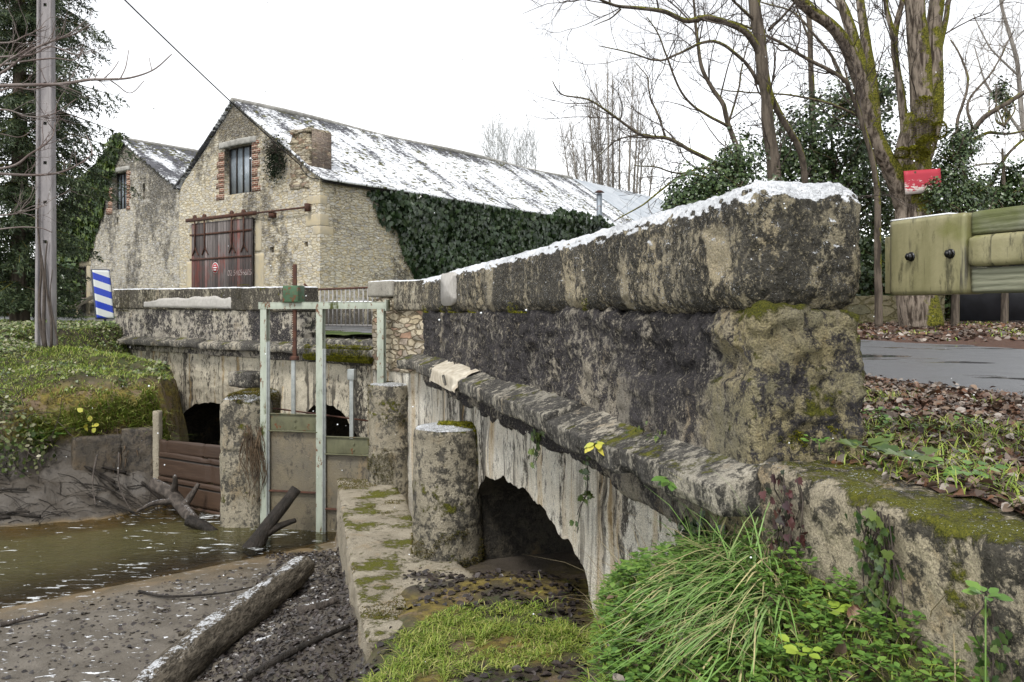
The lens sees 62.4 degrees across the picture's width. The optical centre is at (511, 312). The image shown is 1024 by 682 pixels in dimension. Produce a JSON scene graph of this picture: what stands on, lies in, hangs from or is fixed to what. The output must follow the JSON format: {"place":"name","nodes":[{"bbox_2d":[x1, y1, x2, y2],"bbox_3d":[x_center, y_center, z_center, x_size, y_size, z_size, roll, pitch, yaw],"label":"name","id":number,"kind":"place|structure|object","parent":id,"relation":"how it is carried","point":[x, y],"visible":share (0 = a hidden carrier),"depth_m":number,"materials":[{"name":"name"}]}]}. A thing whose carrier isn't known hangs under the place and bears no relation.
{"place":"outdoors","nodes":[
{"label":"outdoors","id":0,"kind":"place"},
{"bbox_2d":[0,318,105,322],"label":"roadside grass","id":1,"kind":"structure","parent":0,"point":[3,320],"depth_m":23.04,"materials":[{"name":"green plant"}]},
{"bbox_2d":[0,321,178,449],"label":"bank grass","id":2,"kind":"structure","parent":0,"point":[66,348],"depth_m":16.57,"materials":[{"name":"green plant"}]},
{"bbox_2d":[0,458,334,607],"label":"water","id":3,"kind":"structure","parent":0,"point":[26,555],"depth_m":11.94,"materials":[{"name":"brown liquid"}]},
{"bbox_2d":[117,503,169,518],"bbox_3d":[-5.968,3.234,13.682,1.010,0.216,0.034,0,0,16],"label":"stick","id":4,"kind":"object","parent":3,"relation":"in","point":[120,505],"visible":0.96,"depth_m":13.70,"materials":[{"name":"black wood"}]},
{"bbox_2d":[136,475,199,518],"bbox_3d":[-5.493,3.016,13.740,1.106,0.745,0.878,0,0,0],"label":"driftwood stump","id":5,"kind":"object","parent":3,"relation":"in","point":[176,499],"visible":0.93,"depth_m":13.73,"materials":[{"name":"grey wood"}]},
{"bbox_2d":[184,515,217,530],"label":"cut branch","id":6,"kind":"object","parent":3,"relation":"in","point":[191,521],"visible":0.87,"depth_m":12.80,"materials":[{"name":"black wood"}]},
{"bbox_2d":[352,572,596,681],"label":"grass","id":7,"kind":"structure","parent":0,"point":[433,641],"depth_m":6.28,"materials":[{"name":"green plant"}]},
{"bbox_2d":[0,326,962,681],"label":"river bank","id":8,"kind":"structure","parent":0,"point":[244,568],"depth_m":9.12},
{"bbox_2d":[0,488,26,490],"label":"stick","id":9,"kind":"object","parent":8,"relation":"on","point":[16,489],"visible":1,"depth_m":13.49,"materials":[{"name":"black wood"}]},
{"bbox_2d":[0,510,29,514],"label":"stick","id":10,"kind":"object","parent":8,"relation":"on","point":[23,511],"visible":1,"depth_m":13.15,"materials":[{"name":"black wood"}]},
{"bbox_2d":[0,512,40,517],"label":"stick","id":11,"kind":"object","parent":8,"relation":"on","point":[28,515],"visible":1,"depth_m":13.18,"materials":[{"name":"black wood"}]},
{"bbox_2d":[0,613,47,626],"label":"stick","id":12,"kind":"object","parent":8,"relation":"on","point":[10,622],"visible":1,"depth_m":8.82,"materials":[{"name":"wood"}]},
{"bbox_2d":[21,426,67,439],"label":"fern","id":13,"kind":"object","parent":8,"relation":"on","point":[40,430],"visible":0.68,"depth_m":14.39,"materials":[{"name":"green plant"}]},
{"bbox_2d":[35,0,58,347],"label":"utility pole","id":14,"kind":"object","parent":8,"relation":"on","point":[46,336],"visible":0.81,"depth_m":17.96,"materials":[{"name":"grey wood"}]},
{"bbox_2d":[124,0,299,164],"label":"overhead cable","id":15,"kind":"object","parent":14,"relation":"attached to","point":[206,78],"visible":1,"depth_m":23.44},
{"bbox_2d":[0,366,93,477],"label":"bramble bush","id":16,"kind":"object","parent":8,"relation":"on","point":[8,446],"visible":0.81,"depth_m":14.04,"materials":[{"name":"green plant"}]},
{"bbox_2d":[0,0,171,231],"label":"hazel tree","id":17,"kind":"object","parent":8,"relation":"on","point":[19,56],"visible":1,"depth_m":8.01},
{"bbox_2d":[0,320,172,409],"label":"bank creepers","id":18,"kind":"object","parent":8,"relation":"on","point":[19,343],"visible":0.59,"depth_m":18.21,"materials":[{"name":"green plant"}]},
{"bbox_2d":[0,455,173,525],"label":"twig debris","id":19,"kind":"object","parent":8,"relation":"on","point":[159,509],"visible":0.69,"depth_m":13.80,"materials":[{"name":"black wood"}]},
{"bbox_2d":[77,408,98,432],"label":"seedling","id":20,"kind":"object","parent":8,"relation":"on","point":[90,418],"visible":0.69,"depth_m":14.46,"materials":[{"name":"yellow plant"}]},
{"bbox_2d":[92,455,97,505],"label":"stick","id":21,"kind":"object","parent":8,"relation":"on","point":[96,458],"visible":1,"depth_m":14.03,"materials":[{"name":"grey wood"}]},
{"bbox_2d":[8,373,185,437],"bbox_3d":[-7.595,1.825,17.388,2.626,1.420,6.896,0,0,0],"label":"cliff moss","id":22,"kind":"object","parent":8,"relation":"on","point":[100,406],"visible":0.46,"depth_m":15.17,"materials":[{"name":"green plant"}]},
{"bbox_2d":[84,466,118,489],"bbox_3d":[-7.012,2.774,14.313,0.736,0.489,0.048,0,0,1],"label":"stick","id":23,"kind":"object","parent":8,"relation":"on","point":[107,480],"visible":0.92,"depth_m":14.30,"materials":[{"name":"black wood"}]},
{"bbox_2d":[88,466,114,482],"bbox_3d":[-6.997,2.759,14.364,0.505,0.320,0.054,0,0,0],"label":"stick","id":24,"kind":"object","parent":8,"relation":"on","point":[108,478],"visible":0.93,"depth_m":14.34,"materials":[{"name":"black wood"}]},
{"bbox_2d":[6,385,200,449],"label":"overhanging grass","id":25,"kind":"structure","parent":8,"relation":"on","point":[124,416],"depth_m":14.90,"materials":[{"name":"green plant"}]},
{"bbox_2d":[89,425,137,472],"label":"hanging roots","id":26,"kind":"object","parent":8,"relation":"hanging from","point":[103,432],"visible":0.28,"depth_m":14.77,"materials":[{"name":"brown plant"}]},
{"bbox_2d":[101,467,126,473],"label":"stick","id":27,"kind":"object","parent":8,"relation":"on","point":[115,469],"visible":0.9,"depth_m":14.50,"materials":[{"name":"black wood"}]},
{"bbox_2d":[88,494,140,513],"bbox_3d":[-6.484,3.130,13.786,0.982,0.282,0.037,0,0,13],"label":"stick","id":28,"kind":"object","parent":8,"relation":"on","point":[102,500],"visible":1,"depth_m":13.79,"materials":[{"name":"black wood"}]},
{"bbox_2d":[92,470,136,503],"bbox_3d":[-6.671,2.934,14.169,0.916,0.526,0.043,0,0,18],"label":"stick","id":29,"kind":"object","parent":8,"relation":"on","point":[100,479],"visible":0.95,"depth_m":14.20,"materials":[{"name":"black wood"}]},
{"bbox_2d":[71,410,162,478],"bbox_3d":[-6.828,2.618,14.627,1.448,1.802,0.358,0,0,-21],"label":"stone revetment","id":30,"kind":"object","parent":8,"relation":"on","point":[108,448],"visible":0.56,"depth_m":14.62,"materials":[{"name":"stone"}]},
{"bbox_2d":[117,453,130,509],"bbox_3d":[-6.517,2.869,14.143,0.127,0.921,0.865,0,0,-40],"label":"stick","id":31,"kind":"object","parent":8,"relation":"on","point":[118,479],"visible":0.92,"depth_m":14.20,"materials":[{"name":"grey wood"}]},
{"bbox_2d":[0,549,349,681],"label":"mud litter","id":32,"kind":"object","parent":8,"relation":"on","point":[145,648],"visible":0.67,"depth_m":8.49,"materials":[{"name":"brown plant"}]},
{"bbox_2d":[158,439,220,522],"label":"plank dam","id":33,"kind":"structure","parent":8,"relation":"on","point":[186,461],"depth_m":14.12,"materials":[{"name":"brown wood"}]},
{"bbox_2d":[138,586,252,597],"bbox_3d":[-3.622,3.180,9.613,1.530,0.174,0.251,0,0,10],"label":"stick","id":34,"kind":"object","parent":8,"relation":"on","point":[165,596],"visible":0.93,"depth_m":9.54,"materials":[{"name":"black wood"}]},
{"bbox_2d":[130,556,314,681],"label":"fallen log","id":35,"kind":"object","parent":8,"relation":"on","point":[195,651],"visible":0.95,"depth_m":7.50,"materials":[{"name":"wood"}]},
{"bbox_2d":[219,387,280,551],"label":"stone pier","id":36,"kind":"structure","parent":8,"relation":"on","point":[241,456],"depth_m":12.93,"materials":[{"name":"stone"}]},
{"bbox_2d":[112,284,424,454],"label":"bridge wall","id":37,"kind":"structure","parent":8,"relation":"on","point":[183,333],"depth_m":17.95,"materials":[{"name":"stone"}]},
{"bbox_2d":[239,486,300,556],"bbox_3d":[-3.452,3.035,12.128,0.920,0.971,0.302,0,0,-41],"label":"leaning log","id":38,"kind":"object","parent":8,"relation":"on","point":[267,528],"visible":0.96,"depth_m":12.08,"materials":[{"name":"black wood"}]},
{"bbox_2d":[191,547,363,681],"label":"leaf mush","id":39,"kind":"object","parent":8,"relation":"on","point":[324,594],"visible":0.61,"depth_m":7.34,"materials":[{"name":"brown plant"}]},
{"bbox_2d":[246,624,349,681],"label":"stick","id":40,"kind":"object","parent":8,"relation":"on","point":[281,657],"visible":0.99,"depth_m":6.75,"materials":[{"name":"black wood"}]},
{"bbox_2d":[297,597,336,614],"bbox_3d":[-1.863,2.834,8.086,0.382,0.136,0.104,0,0,-29],"label":"stick","id":41,"kind":"object","parent":8,"relation":"on","point":[314,605],"visible":0.88,"depth_m":8.05,"materials":[{"name":"wood"}]},
{"bbox_2d":[258,264,389,545],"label":"sluice gate","id":42,"kind":"structure","parent":8,"relation":"on","point":[310,463],"depth_m":12.76,"materials":[{"name":"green metal"}]},
{"bbox_2d":[337,478,473,661],"bbox_3d":[-1.472,3.035,9.530,2.655,1.130,6.660,0,0,0],"label":"apron ledge","id":43,"kind":"object","parent":8,"relation":"on","point":[374,528],"visible":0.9,"depth_m":8.62,"materials":[{"name":"stone"}]},
{"bbox_2d":[352,567,588,681],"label":"fallen leaves","id":44,"kind":"object","parent":8,"relation":"on","point":[516,668],"visible":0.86,"depth_m":7.23,"materials":[{"name":"brown plant"}]},
{"bbox_2d":[366,180,866,632],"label":"bridge wall","id":45,"kind":"structure","parent":8,"relation":"on","point":[718,335],"depth_m":4.69,"materials":[{"name":"stone"}]},
{"bbox_2d":[528,427,544,468],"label":"ivy","id":46,"kind":"object","parent":45,"relation":"attached to","point":[538,438],"visible":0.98,"depth_m":5.98,"materials":[{"name":"green plant"}]},
{"bbox_2d":[569,456,594,532],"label":"ivy","id":47,"kind":"object","parent":45,"relation":"attached to","point":[587,492],"visible":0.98,"depth_m":5.17,"materials":[{"name":"green plant"}]},
{"bbox_2d":[584,441,603,455],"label":"wall plant","id":48,"kind":"object","parent":45,"relation":"attached to","point":[589,446],"depth_m":4.39,"materials":[{"name":"yellow plant"}]},
{"bbox_2d":[626,421,665,442],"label":"ivy","id":49,"kind":"object","parent":45,"relation":"attached to","point":[657,437],"visible":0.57,"depth_m":4.11,"materials":[{"name":"green plant"}]},
{"bbox_2d":[651,476,676,490],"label":"wall plant","id":50,"kind":"object","parent":45,"relation":"attached to","point":[662,480],"depth_m":3.63,"materials":[{"name":"green plant"}]},
{"bbox_2d":[668,499,739,554],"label":"ivy","id":51,"kind":"object","parent":45,"relation":"attached to","point":[693,526],"visible":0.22,"depth_m":3.79,"materials":[{"name":"green plant"}]},
{"bbox_2d":[800,434,830,449],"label":"wall plant","id":52,"kind":"object","parent":45,"relation":"attached to","point":[819,440],"depth_m":3.30,"materials":[{"name":"green plant"}]},
{"bbox_2d":[574,469,825,681],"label":"sedge tuft","id":53,"kind":"object","parent":8,"relation":"on","point":[743,604],"visible":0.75,"depth_m":2.98,"materials":[{"name":"green plant"}]},
{"bbox_2d":[514,510,1023,681],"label":"dry stems","id":54,"kind":"object","parent":8,"relation":"on","point":[909,663],"visible":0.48,"depth_m":2.83,"materials":[{"name":"plant"}]},
{"bbox_2d":[578,517,991,681],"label":"herb carpet","id":55,"kind":"object","parent":8,"relation":"on","point":[640,672],"visible":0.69,"depth_m":2.82,"materials":[{"name":"green plant"}]},
{"bbox_2d":[778,634,822,662],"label":"seedling","id":56,"kind":"object","parent":55,"relation":"on","point":[791,649],"visible":1,"depth_m":2.55,"materials":[{"name":"green plant"}]},
{"bbox_2d":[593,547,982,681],"bbox_3d":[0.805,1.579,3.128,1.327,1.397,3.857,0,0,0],"label":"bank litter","id":57,"kind":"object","parent":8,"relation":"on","point":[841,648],"visible":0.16,"depth_m":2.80,"materials":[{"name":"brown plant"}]},
{"bbox_2d":[802,599,851,615],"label":"seedling","id":58,"kind":"object","parent":8,"relation":"on","point":[836,604],"visible":0.76,"depth_m":2.71,"materials":[{"name":"green plant"}]},
{"bbox_2d":[962,580,1013,681],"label":"seedling","id":59,"kind":"object","parent":8,"relation":"on","point":[974,588],"visible":1,"depth_m":1.90,"materials":[{"name":"green plant"}]},
{"bbox_2d":[0,317,1023,396],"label":"road","id":60,"kind":"structure","parent":0,"point":[987,368],"depth_m":8.64,"materials":[{"name":"grey asphalt"}]},
{"bbox_2d":[303,283,377,326],"bbox_3d":[-3.666,-0.149,19.789,3.904,1.138,0.130,0,0,40],"label":"iron railing","id":61,"kind":"object","parent":60,"relation":"on","point":[337,289],"visible":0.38,"depth_m":20.01,"materials":[{"name":"metal"}]},
{"bbox_2d":[325,301,371,336],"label":"opposite parapet","id":62,"kind":"structure","parent":60,"relation":"on","point":[347,317],"depth_m":21.42,"materials":[{"name":"grey metal"}]},
{"bbox_2d":[0,314,1023,513],"bbox_3d":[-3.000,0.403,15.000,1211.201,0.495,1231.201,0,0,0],"label":"ground","id":63,"kind":"structure","parent":0,"point":[1009,343],"depth_m":11.95,"materials":[{"name":"brown soil"}]},
{"bbox_2d":[0,258,90,316],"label":"evergreen hedge","id":64,"kind":"object","parent":63,"relation":"on","point":[76,286],"visible":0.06,"depth_m":34.05,"materials":[{"name":"green plant"}]},
{"bbox_2d":[32,295,92,316],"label":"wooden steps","id":65,"kind":"structure","parent":63,"relation":"on","point":[89,298],"depth_m":36.70,"materials":[{"name":"grey wood"}]},
{"bbox_2d":[0,0,143,321],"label":"spruce tree","id":66,"kind":"object","parent":63,"relation":"on","point":[18,263],"visible":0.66,"depth_m":23.43,"materials":[{"name":"green plant"}]},
{"bbox_2d":[90,269,114,321],"bbox_3d":[-11.156,-0.235,23.024,0.581,1.870,0.198,0,0,-38],"label":"striped marker","id":67,"kind":"object","parent":63,"relation":"on","point":[102,293],"visible":1,"depth_m":22.97,"materials":[{"name":"white metal"}]},
{"bbox_2d":[75,137,253,315],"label":"stone barn","id":68,"kind":"structure","parent":63,"relation":"on","point":[136,242],"depth_m":35.33,"materials":[{"name":"stone"}]},
{"bbox_2d":[56,132,123,315],"bbox_3d":[-19.389,-3.545,37.580,7.004,8.211,0.891,0,0,37],"label":"ivy","id":69,"kind":"object","parent":68,"relation":"attached to","point":[86,229],"visible":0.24,"depth_m":36.97,"materials":[{"name":"green plant"}]},
{"bbox_2d":[117,173,125,209],"bbox_3d":[-16.607,-5.170,36.245,1.240,1.640,0.075,0,0,37],"label":"window","id":70,"kind":"structure","parent":68,"relation":"in","point":[122,177],"depth_m":36.39,"materials":[{"name":"grey glass"}]},
{"bbox_2d":[173,97,667,301],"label":"stone barn","id":71,"kind":"structure","parent":63,"relation":"on","point":[313,216],"depth_m":31.24,"materials":[{"name":"stone"}]},
{"bbox_2d":[190,209,252,287],"bbox_3d":[-10.893,-1.384,31.490,3.890,4.668,0.130,0,0,37],"label":"sliding door","id":72,"kind":"structure","parent":71,"relation":"in","point":[222,251],"depth_m":31.36,"materials":[{"name":"wood"}]},
{"bbox_2d":[229,145,251,194],"bbox_3d":[-9.915,-5.235,31.227,1.730,1.830,0.075,0,0,37],"label":"window","id":73,"kind":"structure","parent":71,"relation":"in","point":[240,165],"depth_m":31.36,"materials":[{"name":"grey glass"}]},
{"bbox_2d":[254,128,290,187],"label":"ivy","id":74,"kind":"object","parent":71,"relation":"attached to","point":[274,159],"depth_m":29.32,"materials":[{"name":"green plant"}]},
{"bbox_2d":[367,189,614,279],"bbox_3d":[0.934,-2.211,37.309,1.115,5.309,19.213,0,0,37],"label":"ivy","id":75,"kind":"object","parent":71,"relation":"attached to","point":[448,236],"visible":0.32,"depth_m":33.56,"materials":[{"name":"green plant"}]},
{"bbox_2d":[473,85,523,163],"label":"poplar tree","id":76,"kind":"object","parent":63,"relation":"on","point":[497,151],"visible":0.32,"depth_m":118.60,"materials":[{"name":"grey plant"}]},
{"bbox_2d":[496,94,553,170],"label":"poplar tree","id":77,"kind":"object","parent":63,"relation":"on","point":[524,148],"visible":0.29,"depth_m":125.15,"materials":[{"name":"grey plant"}]},
{"bbox_2d":[542,37,671,198],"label":"poplar tree","id":78,"kind":"object","parent":63,"relation":"on","point":[601,172],"visible":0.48,"depth_m":71.28,"materials":[{"name":"grey plant"}]},
{"bbox_2d":[525,0,797,221],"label":"bare tree","id":79,"kind":"object","parent":63,"relation":"on","point":[726,116],"visible":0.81,"depth_m":17.74,"materials":[{"name":"brown plant"}]},
{"bbox_2d":[659,122,781,210],"bbox_3d":[4.039,-1.468,15.745,2.727,4.142,1.735,0,0,0],"label":"holly bush","id":80,"kind":"object","parent":63,"relation":"on","point":[700,187],"visible":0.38,"depth_m":15.34,"materials":[{"name":"green plant"}]},
{"bbox_2d":[506,0,935,216],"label":"bare tree","id":81,"kind":"object","parent":63,"relation":"on","point":[756,39],"visible":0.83,"depth_m":16.35,"materials":[{"name":"brown plant"}]},
{"bbox_2d":[674,0,926,327],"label":"bare tree","id":82,"kind":"object","parent":63,"relation":"on","point":[878,305],"visible":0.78,"depth_m":18.60,"materials":[{"name":"brown plant"}]},
{"bbox_2d":[724,0,886,171],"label":"bare tree","id":83,"kind":"object","parent":63,"relation":"on","point":[812,87],"visible":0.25,"depth_m":26.95,"materials":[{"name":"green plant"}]},
{"bbox_2d":[753,62,908,247],"bbox_3d":[8.734,-3.272,22.767,4.849,7.748,3.744,0,0,0],"label":"holly bush","id":84,"kind":"object","parent":63,"relation":"on","point":[832,165],"visible":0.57,"depth_m":22.31,"materials":[{"name":"green plant"}]},
{"bbox_2d":[842,295,897,322],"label":"boundary wall","id":85,"kind":"structure","parent":63,"relation":"on","point":[862,307],"depth_m":23.90,"materials":[{"name":"beige stone"}]},
{"bbox_2d":[757,458,1023,681],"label":"wing wall","id":86,"kind":"structure","parent":63,"relation":"on","point":[943,544],"depth_m":2.51,"materials":[{"name":"stone"}]},
{"bbox_2d":[758,469,807,574],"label":"ivy","id":87,"kind":"object","parent":86,"relation":"attached to","point":[786,511],"visible":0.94,"depth_m":3.09,"materials":[{"name":"green plant"}]},
{"bbox_2d":[836,436,892,457],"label":"ivy sprig","id":88,"kind":"object","parent":86,"relation":"on","point":[877,441],"visible":0.81,"depth_m":3.29,"materials":[{"name":"green plant"}]},
{"bbox_2d":[845,505,910,669],"bbox_3d":[1.140,0.881,2.598,0.120,0.563,0.304,0,0,-15],"label":"ivy","id":89,"kind":"object","parent":86,"relation":"attached to","point":[880,565],"visible":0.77,"depth_m":2.59,"materials":[{"name":"green plant"}]},
{"bbox_2d":[963,606,1020,681],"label":"ivy","id":90,"kind":"object","parent":86,"relation":"attached to","point":[999,640],"visible":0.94,"depth_m":2.19,"materials":[{"name":"green plant"}]},
{"bbox_2d":[764,0,1023,328],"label":"bare tree","id":91,"kind":"object","parent":63,"relation":"on","point":[925,37],"visible":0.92,"depth_m":19.63,"materials":[{"name":"brown plant"}]},
{"bbox_2d":[903,169,940,193],"bbox_3d":[9.454,-3.006,19.450,0.872,0.594,0.040,0,0,0],"label":"board sign","id":92,"kind":"object","parent":91,"relation":"attached to","point":[915,181],"visible":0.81,"depth_m":19.43,"materials":[{"name":"red metal"}]},
{"bbox_2d":[856,235,948,305],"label":"thicket","id":93,"kind":"object","parent":63,"relation":"on","point":[873,262],"depth_m":42.44,"materials":[{"name":"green plant"}]},
{"bbox_2d":[856,204,949,320],"bbox_3d":[13.961,-1.691,27.059,10.424,4.589,3.721,0,0,0],"label":"evergreen hedge","id":94,"kind":"object","parent":63,"relation":"on","point":[868,286],"visible":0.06,"depth_m":26.42,"materials":[{"name":"green plant"}]},
{"bbox_2d":[823,380,1023,509],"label":"verge grass","id":95,"kind":"structure","parent":63,"relation":"on","point":[993,433],"depth_m":3.46,"materials":[{"name":"green plant"}]},
{"bbox_2d":[829,373,1023,515],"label":"leaf litter","id":96,"kind":"object","parent":63,"relation":"on","point":[938,393],"visible":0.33,"depth_m":4.09,"materials":[{"name":"brown plant"}]},
{"bbox_2d":[872,443,941,465],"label":"verge plant","id":97,"kind":"object","parent":96,"relation":"on","point":[884,448],"visible":1,"depth_m":3.06,"materials":[{"name":"green plant"}]},
{"bbox_2d":[857,320,1023,341],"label":"leaf litter","id":98,"kind":"object","parent":63,"relation":"on","point":[972,334],"visible":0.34,"depth_m":16.41,"materials":[{"name":"brown plant"}]},
{"bbox_2d":[938,295,944,321],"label":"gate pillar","id":99,"kind":"structure","parent":63,"relation":"on","point":[942,300],"depth_m":23.55,"materials":[{"name":"beige stone"}]},
{"bbox_2d":[860,404,1023,437],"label":"verge weeds","id":100,"kind":"object","parent":63,"relation":"on","point":[886,419],"visible":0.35,"depth_m":4.17,"materials":[{"name":"green plant"}]},
{"bbox_2d":[885,205,1023,295],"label":"guard rail","id":101,"kind":"object","parent":63,"relation":"on","point":[951,253],"visible":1,"depth_m":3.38,"materials":[{"name":"metal"}]},
{"bbox_2d":[919,120,996,325],"bbox_3d":[10.518,-2.103,20.487,3.621,5.410,1.512,0,0,-41],"label":"holly bush","id":102,"kind":"object","parent":63,"relation":"on","point":[947,190],"visible":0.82,"depth_m":20.46,"materials":[{"name":"green plant"}]},
{"bbox_2d":[902,0,1023,321],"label":"bare tree","id":103,"kind":"object","parent":63,"relation":"on","point":[983,118],"visible":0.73,"depth_m":24.13,"materials":[{"name":"brown plant"}]},
{"bbox_2d":[925,449,1008,483],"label":"verge plant","id":104,"kind":"object","parent":63,"relation":"on","point":[957,468],"visible":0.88,"depth_m":2.96,"materials":[{"name":"green plant"}]},
{"bbox_2d":[934,0,1023,181],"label":"bare tree","id":105,"kind":"object","parent":63,"relation":"on","point":[1017,72],"visible":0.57,"depth_m":28.97,"materials":[{"name":"brown plant"}]},
{"bbox_2d":[950,265,1023,322],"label":"sliding gate","id":106,"kind":"structure","parent":63,"relation":"on","point":[981,307],"depth_m":23.75,"materials":[{"name":"metal"}]},
{"bbox_2d":[966,75,1023,322],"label":"holly bush","id":107,"kind":"object","parent":63,"relation":"on","point":[1007,194],"visible":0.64,"depth_m":22.97,"materials":[{"name":"green plant"}]},
{"bbox_2d":[0,0,1023,257],"label":"sky","id":108,"kind":"structure","parent":0,"point":[396,68],"materials":[{"name":"white"}]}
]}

